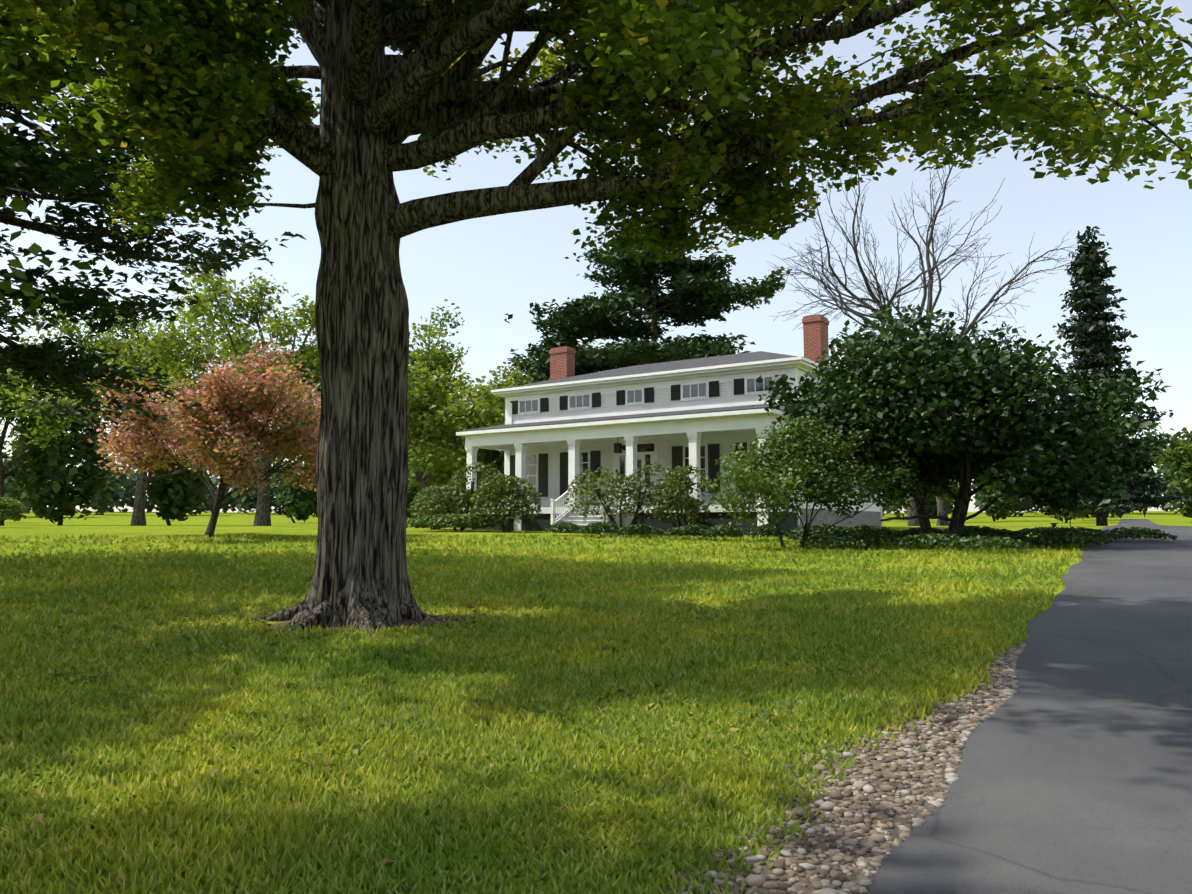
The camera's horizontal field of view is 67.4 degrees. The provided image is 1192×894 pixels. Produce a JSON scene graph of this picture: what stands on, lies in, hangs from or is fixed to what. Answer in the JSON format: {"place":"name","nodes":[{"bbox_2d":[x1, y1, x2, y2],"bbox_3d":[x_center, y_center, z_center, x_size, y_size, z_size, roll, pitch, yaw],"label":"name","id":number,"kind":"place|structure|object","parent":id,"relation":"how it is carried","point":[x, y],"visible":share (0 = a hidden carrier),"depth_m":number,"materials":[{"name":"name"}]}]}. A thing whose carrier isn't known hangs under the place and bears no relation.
{"place":"outdoors","nodes":[
{"label":"outdoors","id":0,"kind":"place"},
{"bbox_2d":[0,69,92,341],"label":"shade tree","id":1,"kind":"object","parent":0,"point":[17,204],"depth_m":15.37,"materials":[{"name":"green plant"}]},
{"bbox_2d":[0,2,307,432],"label":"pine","id":2,"kind":"object","parent":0,"point":[52,178],"depth_m":19.29,"materials":[{"name":"green plant"}]},
{"bbox_2d":[0,511,1191,893],"bbox_3d":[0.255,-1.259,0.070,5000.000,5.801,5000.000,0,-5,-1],"label":"ground","id":3,"kind":"structure","parent":0,"point":[156,527],"depth_m":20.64,"materials":[{"name":"green plant"}]},
{"bbox_2d":[0,497,26,525],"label":"bush","id":4,"kind":"object","parent":3,"relation":"on","point":[13,510],"depth_m":37.35,"materials":[{"name":"green plant"}]},
{"bbox_2d":[4,471,22,508],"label":"tree leaves","id":5,"kind":"object","parent":3,"relation":"on","point":[10,485],"visible":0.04,"depth_m":198.55,"materials":[{"name":"green plant"}]},
{"bbox_2d":[3,445,72,513],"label":"tree leaves","id":6,"kind":"object","parent":3,"relation":"on","point":[7,492],"visible":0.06,"depth_m":147.23,"materials":[{"name":"green plant"}]},
{"bbox_2d":[0,331,106,525],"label":"tree","id":7,"kind":"object","parent":3,"relation":"on","point":[21,429],"depth_m":72.18,"materials":[{"name":"green plant"}]},
{"bbox_2d":[4,377,121,525],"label":"belt tree","id":8,"kind":"object","parent":3,"relation":"on","point":[69,500],"depth_m":74.03,"materials":[{"name":"green plant"}]},
{"bbox_2d":[70,446,129,514],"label":"tree leaves","id":9,"kind":"object","parent":3,"relation":"on","point":[123,481],"visible":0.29,"depth_m":179.69,"materials":[{"name":"green plant"}]},
{"bbox_2d":[91,460,148,511],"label":"tree leaves","id":10,"kind":"object","parent":3,"relation":"on","point":[128,496],"visible":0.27,"depth_m":219.31,"materials":[{"name":"green plant"}]},
{"bbox_2d":[122,467,157,511],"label":"tree leaves","id":11,"kind":"object","parent":3,"relation":"on","point":[149,504],"visible":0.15,"depth_m":226.26,"materials":[{"name":"green plant"}]},
{"bbox_2d":[0,284,280,525],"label":"tree","id":12,"kind":"object","parent":3,"relation":"on","point":[153,356],"depth_m":63.17,"materials":[{"name":"green plant"}]},
{"bbox_2d":[146,445,210,525],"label":"belt tree","id":13,"kind":"object","parent":3,"relation":"on","point":[176,495],"depth_m":76.87,"materials":[{"name":"green plant"}]},
{"bbox_2d":[157,476,216,514],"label":"tree leaves","id":14,"kind":"object","parent":3,"relation":"on","point":[209,501],"visible":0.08,"depth_m":184.41,"materials":[{"name":"green plant"}]},
{"bbox_2d":[83,337,320,536],"bbox_3d":[-12.318,-0.167,29.662,9.936,6.666,9.052,0,-5,-1],"label":"pink tree","id":15,"kind":"object","parent":3,"relation":"on","point":[195,430],"depth_m":28.22,"materials":[{"name":"plant"}]},
{"bbox_2d":[93,248,320,525],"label":"tree","id":16,"kind":"object","parent":3,"relation":"on","point":[307,362],"depth_m":59.00,"materials":[{"name":"green plant"}]},
{"bbox_2d":[204,472,249,512],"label":"tree leaves","id":17,"kind":"object","parent":3,"relation":"on","point":[215,480],"visible":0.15,"depth_m":221.70,"materials":[{"name":"green plant"}]},
{"bbox_2d":[231,466,258,513],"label":"tree leaves","id":18,"kind":"object","parent":3,"relation":"on","point":[244,499],"visible":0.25,"depth_m":205.36,"materials":[{"name":"green plant"}]},
{"bbox_2d":[231,460,289,514],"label":"tree leaves","id":19,"kind":"object","parent":3,"relation":"on","point":[247,507],"visible":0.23,"depth_m":202.07,"materials":[{"name":"green plant"}]},
{"bbox_2d":[255,475,302,513],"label":"tree leaves","id":20,"kind":"object","parent":3,"relation":"on","point":[271,497],"visible":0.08,"depth_m":202.48,"materials":[{"name":"green plant"}]},
{"bbox_2d":[270,453,317,522],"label":"belt tree","id":21,"kind":"object","parent":3,"relation":"on","point":[298,504],"depth_m":115.08,"materials":[{"name":"green plant"}]},
{"bbox_2d":[157,601,528,644],"bbox_3d":[-3.001,2.087,10.844,4.446,0.181,3.720,0,-5,-1],"label":"mulch bed","id":22,"kind":"object","parent":3,"relation":"on","point":[189,638],"visible":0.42,"depth_m":10.36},
{"bbox_2d":[276,299,469,519],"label":"tree","id":23,"kind":"object","parent":3,"relation":"on","point":[441,325],"depth_m":69.20,"materials":[{"name":"green plant"}]},
{"bbox_2d":[250,614,498,637],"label":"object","id":24,"kind":"structure","parent":3,"relation":"on","point":[410,622],"depth_m":10.66,"materials":[{"name":"brown soil"}]},
{"bbox_2d":[406,483,419,519],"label":"bush","id":25,"kind":"object","parent":3,"relation":"on","point":[413,493],"depth_m":110.96,"materials":[{"name":"green plant"}]},
{"bbox_2d":[309,312,529,516],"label":"tree","id":26,"kind":"object","parent":3,"relation":"on","point":[429,421],"depth_m":47.99,"materials":[{"name":"green plant"}]},
{"bbox_2d":[414,486,459,529],"bbox_3d":[-6.993,2.711,39.245,2.180,2.071,2.372,0,-5,-1],"label":"porch shrub","id":27,"kind":"object","parent":3,"relation":"on","point":[427,499],"depth_m":39.03,"materials":[{"name":"green plant"}]},
{"bbox_2d":[406,513,506,528],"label":"low shrub leaves","id":28,"kind":"object","parent":3,"relation":"on","point":[437,520],"visible":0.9,"depth_m":35.35,"materials":[{"name":"green plant"}]},
{"bbox_2d":[409,462,507,530],"bbox_3d":[-5.718,2.112,37.178,3.944,3.019,2.593,2,-5,-24],"label":"porch shrub","id":29,"kind":"object","parent":3,"relation":"on","point":[456,493],"depth_m":36.74,"materials":[{"name":"green plant"}]},
{"bbox_2d":[429,456,495,514],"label":"belt tree","id":30,"kind":"object","parent":3,"relation":"on","point":[463,486],"depth_m":107.75,"materials":[{"name":"green plant"}]},
{"bbox_2d":[4,598,934,762],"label":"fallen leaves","id":31,"kind":"object","parent":3,"relation":"on","point":[319,742],"visible":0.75,"depth_m":7.37,"materials":[{"name":"green plant"}]},
{"bbox_2d":[408,357,549,504],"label":"tree","id":32,"kind":"object","parent":3,"relation":"on","point":[486,453],"depth_m":56.78,"materials":[{"name":"green plant"}]},
{"bbox_2d":[477,460,497,507],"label":"belt tree","id":33,"kind":"object","parent":3,"relation":"on","point":[484,476],"visible":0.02,"depth_m":103.35,"materials":[{"name":"green plant"}]},
{"bbox_2d":[469,473,542,531],"bbox_3d":[-3.576,2.259,35.510,3.000,2.504,2.216,0,-5,-1],"label":"porch shrub","id":34,"kind":"object","parent":3,"relation":"on","point":[501,481],"depth_m":35.26,"materials":[{"name":"green plant"}]},
{"bbox_2d":[0,569,1031,867],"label":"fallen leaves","id":35,"kind":"object","parent":3,"relation":"on","point":[384,861],"visible":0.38,"depth_m":7.87,"materials":[{"name":"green plant"}]},
{"bbox_2d":[525,339,550,382],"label":"spruce","id":36,"kind":"object","parent":3,"relation":"on","point":[539,366],"depth_m":60.31,"materials":[{"name":"green plant"}]},
{"bbox_2d":[491,310,595,473],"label":"tree","id":37,"kind":"object","parent":3,"relation":"on","point":[544,342],"depth_m":69.88,"materials":[{"name":"green plant"}]},
{"bbox_2d":[545,522,589,532],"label":"hedge leaves","id":38,"kind":"object","parent":3,"relation":"on","point":[567,527],"visible":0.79,"depth_m":31.71,"materials":[{"name":"green plant"}]},
{"bbox_2d":[0,0,1191,637],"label":"maple","id":39,"kind":"object","parent":3,"relation":"on","point":[196,134],"depth_m":10.15,"materials":[{"name":"green plant"}]},
{"bbox_2d":[579,521,617,533],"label":"hedge leaves","id":40,"kind":"object","parent":3,"relation":"on","point":[609,526],"visible":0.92,"depth_m":30.43,"materials":[{"name":"green plant"}]},
{"bbox_2d":[564,462,682,534],"bbox_3d":[0.857,1.943,32.629,4.465,2.804,3.028,-2,-5,24],"label":"porch shrub","id":41,"kind":"object","parent":3,"relation":"on","point":[632,493],"depth_m":32.55,"materials":[{"name":"green plant"}]},
{"bbox_2d":[472,512,796,534],"bbox_3d":[0.914,3.352,36.482,14.220,1.270,2.740,-3,-6,34],"label":"house lattice","id":42,"kind":"object","parent":3,"relation":"on","point":[540,522],"visible":0.12,"depth_m":33.64,"materials":[{"name":"wood"}]},
{"bbox_2d":[614,523,665,534],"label":"hedge leaves","id":43,"kind":"object","parent":3,"relation":"on","point":[642,529],"visible":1,"depth_m":29.94,"materials":[{"name":"green plant"}]},
{"bbox_2d":[456,356,882,535],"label":"house trim","id":44,"kind":"structure","parent":3,"relation":"on","point":[630,434],"depth_m":36.25,"materials":[{"name":"white wood"}]},
{"bbox_2d":[506,504,795,525],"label":"house floor","id":45,"kind":"structure","parent":44,"relation":"on","point":[592,517],"depth_m":34.68,"materials":[{"name":"grey wood"}]},
{"bbox_2d":[651,464,716,535],"bbox_3d":[3.089,1.963,31.786,2.344,2.658,2.413,0,-5,-1],"label":"porch shrub","id":46,"kind":"object","parent":3,"relation":"on","point":[686,500],"depth_m":31.63,"materials":[{"name":"green plant"}]},
{"bbox_2d":[665,524,708,535],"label":"hedge leaves","id":47,"kind":"object","parent":3,"relation":"on","point":[691,529],"visible":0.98,"depth_m":28.86,"materials":[{"name":"green plant"}]},
{"bbox_2d":[560,509,881,532],"bbox_3d":[4.724,3.810,42.180,14.200,1.750,11.000,-3,-6,34],"label":"house foundation","id":48,"kind":"object","parent":3,"relation":"on","point":[868,518],"depth_m":37.86,"materials":[{"name":"grey concrete"}]},
{"bbox_2d":[702,524,742,537],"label":"hedge leaves","id":49,"kind":"object","parent":3,"relation":"on","point":[731,531],"visible":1,"depth_m":28.08,"materials":[{"name":"green plant"}]},
{"bbox_2d":[746,524,789,537],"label":"hedge leaves","id":50,"kind":"object","parent":3,"relation":"on","point":[764,530],"visible":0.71,"depth_m":27.57,"materials":[{"name":"green plant"}]},
{"bbox_2d":[698,426,920,547],"bbox_3d":[5.594,1.125,24.337,6.193,3.370,3.603,2,-5,-22],"label":"shrub","id":51,"kind":"object","parent":3,"relation":"on","point":[857,472],"depth_m":23.99,"materials":[{"name":"green plant"}]},
{"bbox_2d":[723,414,854,503],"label":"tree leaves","id":52,"kind":"object","parent":51,"relation":"attached to","point":[793,437],"visible":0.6,"depth_m":24.37,"materials":[{"name":"green plant"}]},
{"bbox_2d":[788,532,835,539],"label":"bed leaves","id":53,"kind":"object","parent":3,"relation":"on","point":[794,536],"visible":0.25,"depth_m":26.62,"materials":[{"name":"green plant"}]},
{"bbox_2d":[789,526,862,533],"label":"bed leaves","id":54,"kind":"object","parent":3,"relation":"on","point":[796,529],"visible":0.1,"depth_m":28.39,"materials":[{"name":"green plant"}]},
{"bbox_2d":[809,524,844,538],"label":"hedge leaves","id":55,"kind":"object","parent":3,"relation":"on","point":[830,530],"visible":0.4,"depth_m":26.58,"materials":[{"name":"green plant"}]},
{"bbox_2d":[799,533,882,546],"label":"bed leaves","id":56,"kind":"object","parent":3,"relation":"on","point":[845,539],"visible":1,"depth_m":23.53,"materials":[{"name":"green plant"}]},
{"bbox_2d":[658,640,1026,893],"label":"gravel bed","id":57,"kind":"object","parent":3,"relation":"on","point":[886,772],"visible":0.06,"depth_m":4.58,"materials":[{"name":"gravel"}]},
{"bbox_2d":[821,530,902,542],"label":"bed leaves","id":58,"kind":"object","parent":3,"relation":"on","point":[891,536],"visible":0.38,"depth_m":25.10,"materials":[{"name":"green plant"}]},
{"bbox_2d":[846,524,899,538],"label":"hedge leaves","id":59,"kind":"object","parent":3,"relation":"on","point":[860,527],"visible":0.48,"depth_m":25.92,"materials":[{"name":"green plant"}]},
{"bbox_2d":[882,496,886,515],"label":"belt tree","id":60,"kind":"object","parent":3,"relation":"on","point":[884,508],"depth_m":133.94,"materials":[{"name":"green plant"}]},
{"bbox_2d":[882,498,898,513],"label":"tree leaves","id":61,"kind":"object","parent":3,"relation":"on","point":[887,506],"visible":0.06,"depth_m":173.51,"materials":[{"name":"green plant"}]},
{"bbox_2d":[870,525,945,535],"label":"bed leaves","id":62,"kind":"object","parent":3,"relation":"on","point":[914,529],"visible":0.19,"depth_m":28.09,"materials":[{"name":"green plant"}]},
{"bbox_2d":[882,485,958,517],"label":"belt tree","id":63,"kind":"object","parent":3,"relation":"on","point":[930,506],"depth_m":117.63,"materials":[{"name":"green plant"}]},
{"bbox_2d":[766,111,1089,525],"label":"bare tree","id":64,"kind":"object","parent":3,"relation":"on","point":[875,300],"visible":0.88,"depth_m":52.60,"materials":[{"name":"grey plant"}]},
{"bbox_2d":[898,483,959,514],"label":"tree leaves","id":65,"kind":"object","parent":3,"relation":"on","point":[934,508],"visible":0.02,"depth_m":158.21,"materials":[{"name":"green plant"}]},
{"bbox_2d":[896,533,962,546],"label":"bed leaves","id":66,"kind":"object","parent":3,"relation":"on","point":[929,539],"visible":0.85,"depth_m":22.96,"materials":[{"name":"green plant"}]},
{"bbox_2d":[895,530,965,538],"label":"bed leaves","id":67,"kind":"object","parent":3,"relation":"on","point":[903,533],"visible":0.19,"depth_m":25.98,"materials":[{"name":"green plant"}]},
{"bbox_2d":[748,341,1186,544],"bbox_3d":[10.464,-0.046,25.618,7.670,6.069,10.797,4,-7,-42],"label":"dark tree","id":68,"kind":"object","parent":3,"relation":"on","point":[1037,467],"depth_m":23.34,"materials":[{"name":"green plant"}]},
{"bbox_2d":[789,302,1085,463],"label":"dark tree leaves","id":69,"kind":"object","parent":68,"relation":"attached to","point":[862,384],"visible":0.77,"depth_m":23.92,"materials":[{"name":"green plant"}]},
{"bbox_2d":[919,465,1015,525],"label":"tree","id":70,"kind":"object","parent":3,"relation":"on","point":[980,477],"depth_m":65.95,"materials":[{"name":"green plant"}]},
{"bbox_2d":[944,525,994,535],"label":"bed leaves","id":71,"kind":"object","parent":3,"relation":"on","point":[971,527],"visible":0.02,"depth_m":27.78,"materials":[{"name":"green plant"}]},
{"bbox_2d":[970,482,986,511],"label":"tree leaves","id":72,"kind":"object","parent":3,"relation":"on","point":[976,495],"visible":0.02,"depth_m":215.43,"materials":[{"name":"green plant"}]},
{"bbox_2d":[948,535,1029,548],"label":"bed leaves","id":73,"kind":"object","parent":3,"relation":"on","point":[997,541],"visible":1,"depth_m":21.75,"materials":[{"name":"green plant"}]},
{"bbox_2d":[962,528,1020,538],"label":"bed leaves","id":74,"kind":"object","parent":3,"relation":"on","point":[986,529],"visible":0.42,"depth_m":25.68,"materials":[{"name":"green plant"}]},
{"bbox_2d":[948,530,1045,541],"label":"bed leaves","id":75,"kind":"object","parent":3,"relation":"on","point":[1002,533],"visible":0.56,"depth_m":24.37,"materials":[{"name":"green plant"}]},
{"bbox_2d":[975,481,1018,520],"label":"belt tree","id":76,"kind":"object","parent":3,"relation":"on","point":[1002,508],"depth_m":125.28,"materials":[{"name":"green plant"}]},
{"bbox_2d":[974,490,1035,516],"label":"tree leaves","id":77,"kind":"object","parent":3,"relation":"on","point":[1019,508],"visible":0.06,"depth_m":168.94,"materials":[{"name":"green plant"}]},
{"bbox_2d":[1024,496,1048,514],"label":"tree leaves","id":78,"kind":"object","parent":3,"relation":"on","point":[1036,509],"depth_m":184.53,"materials":[{"name":"green plant"}]},
{"bbox_2d":[1017,526,1101,535],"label":"bed leaves","id":79,"kind":"object","parent":3,"relation":"on","point":[1041,530],"visible":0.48,"depth_m":26.99,"materials":[{"name":"green plant"}]},
{"bbox_2d":[1050,517,1072,528],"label":"path lights","id":80,"kind":"object","parent":3,"relation":"on","point":[1054,524],"visible":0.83,"depth_m":26.13,"materials":[{"name":"black metal"}]},
{"bbox_2d":[1016,535,1112,545],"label":"bed leaves","id":81,"kind":"object","parent":3,"relation":"on","point":[1073,539],"visible":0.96,"depth_m":23.02,"materials":[{"name":"green plant"}]},
{"bbox_2d":[1045,505,1091,522],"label":"belt tree","id":82,"kind":"object","parent":3,"relation":"on","point":[1056,516],"depth_m":107.21,"materials":[{"name":"green plant"}]},
{"bbox_2d":[1061,500,1087,518],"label":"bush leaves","id":83,"kind":"object","parent":3,"relation":"on","point":[1078,515],"visible":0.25,"depth_m":46.15,"materials":[{"name":"green plant"}]},
{"bbox_2d":[1040,528,1113,540],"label":"bed leaves","id":84,"kind":"object","parent":3,"relation":"on","point":[1092,532],"visible":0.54,"depth_m":24.36,"materials":[{"name":"green plant"}]},
{"bbox_2d":[1083,473,1131,518],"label":"belt tree","id":85,"kind":"object","parent":3,"relation":"on","point":[1094,515],"depth_m":126.82,"materials":[{"name":"green plant"}]},
{"bbox_2d":[1042,226,1191,525],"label":"spruce","id":86,"kind":"object","parent":3,"relation":"on","point":[1088,340],"depth_m":61.67,"materials":[{"name":"green plant"}]},
{"bbox_2d":[1101,527,1177,540],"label":"bed leaves","id":87,"kind":"object","parent":3,"relation":"on","point":[1127,533],"visible":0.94,"depth_m":24.60,"materials":[{"name":"green plant"}]},
{"bbox_2d":[1132,468,1156,511],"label":"tree leaves","id":88,"kind":"object","parent":3,"relation":"on","point":[1145,486],"depth_m":177.53,"materials":[{"name":"green plant"}]},
{"bbox_2d":[1141,433,1186,511],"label":"tree leaves","id":89,"kind":"object","parent":3,"relation":"on","point":[1167,507],"visible":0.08,"depth_m":172.92,"materials":[{"name":"green plant"}]},
{"bbox_2d":[1154,464,1179,509],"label":"tree leaves","id":90,"kind":"object","parent":3,"relation":"on","point":[1159,472],"visible":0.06,"depth_m":215.26,"materials":[{"name":"green plant"}]},
{"bbox_2d":[1148,438,1191,496],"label":"tree","id":91,"kind":"object","parent":3,"relation":"on","point":[1182,461],"depth_m":47.37,"materials":[{"name":"green plant"}]},
{"bbox_2d":[1163,427,1191,517],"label":"belt tree","id":92,"kind":"object","parent":3,"relation":"on","point":[1184,506],"depth_m":102.75,"materials":[{"name":"green plant"}]},
{"bbox_2d":[0,0,1191,512],"label":"sky","id":93,"kind":"structure","parent":0,"point":[491,267],"materials":[{"name":"blue"}]},
{"bbox_2d":[504,223,793,374],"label":"pine","id":94,"kind":"object","parent":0,"point":[570,322],"depth_m":61.49,"materials":[{"name":"green plant"}]},
{"bbox_2d":[520,314,868,495],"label":"house","id":95,"kind":"structure","parent":0,"point":[650,447],"depth_m":38.28,"materials":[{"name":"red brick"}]},
{"bbox_2d":[511,378,878,507],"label":"house wall","id":96,"kind":"structure","parent":0,"point":[725,440],"depth_m":37.78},
{"bbox_2d":[456,351,798,431],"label":"house roof","id":97,"kind":"structure","parent":96,"relation":"on","point":[703,362],"depth_m":38.47,"materials":[{"name":"grey"}]},
{"bbox_2d":[510,374,874,497],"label":"window shutters","id":98,"kind":"object","parent":96,"relation":"attached to","point":[677,451],"visible":0.38,"depth_m":38.53,"materials":[{"name":"black wood"}]},
{"bbox_2d":[853,519,1191,893],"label":"driveway","id":99,"kind":"structure","parent":0,"point":[1074,771],"depth_m":5.21,"materials":[{"name":"grey asphalt"}]}
]}

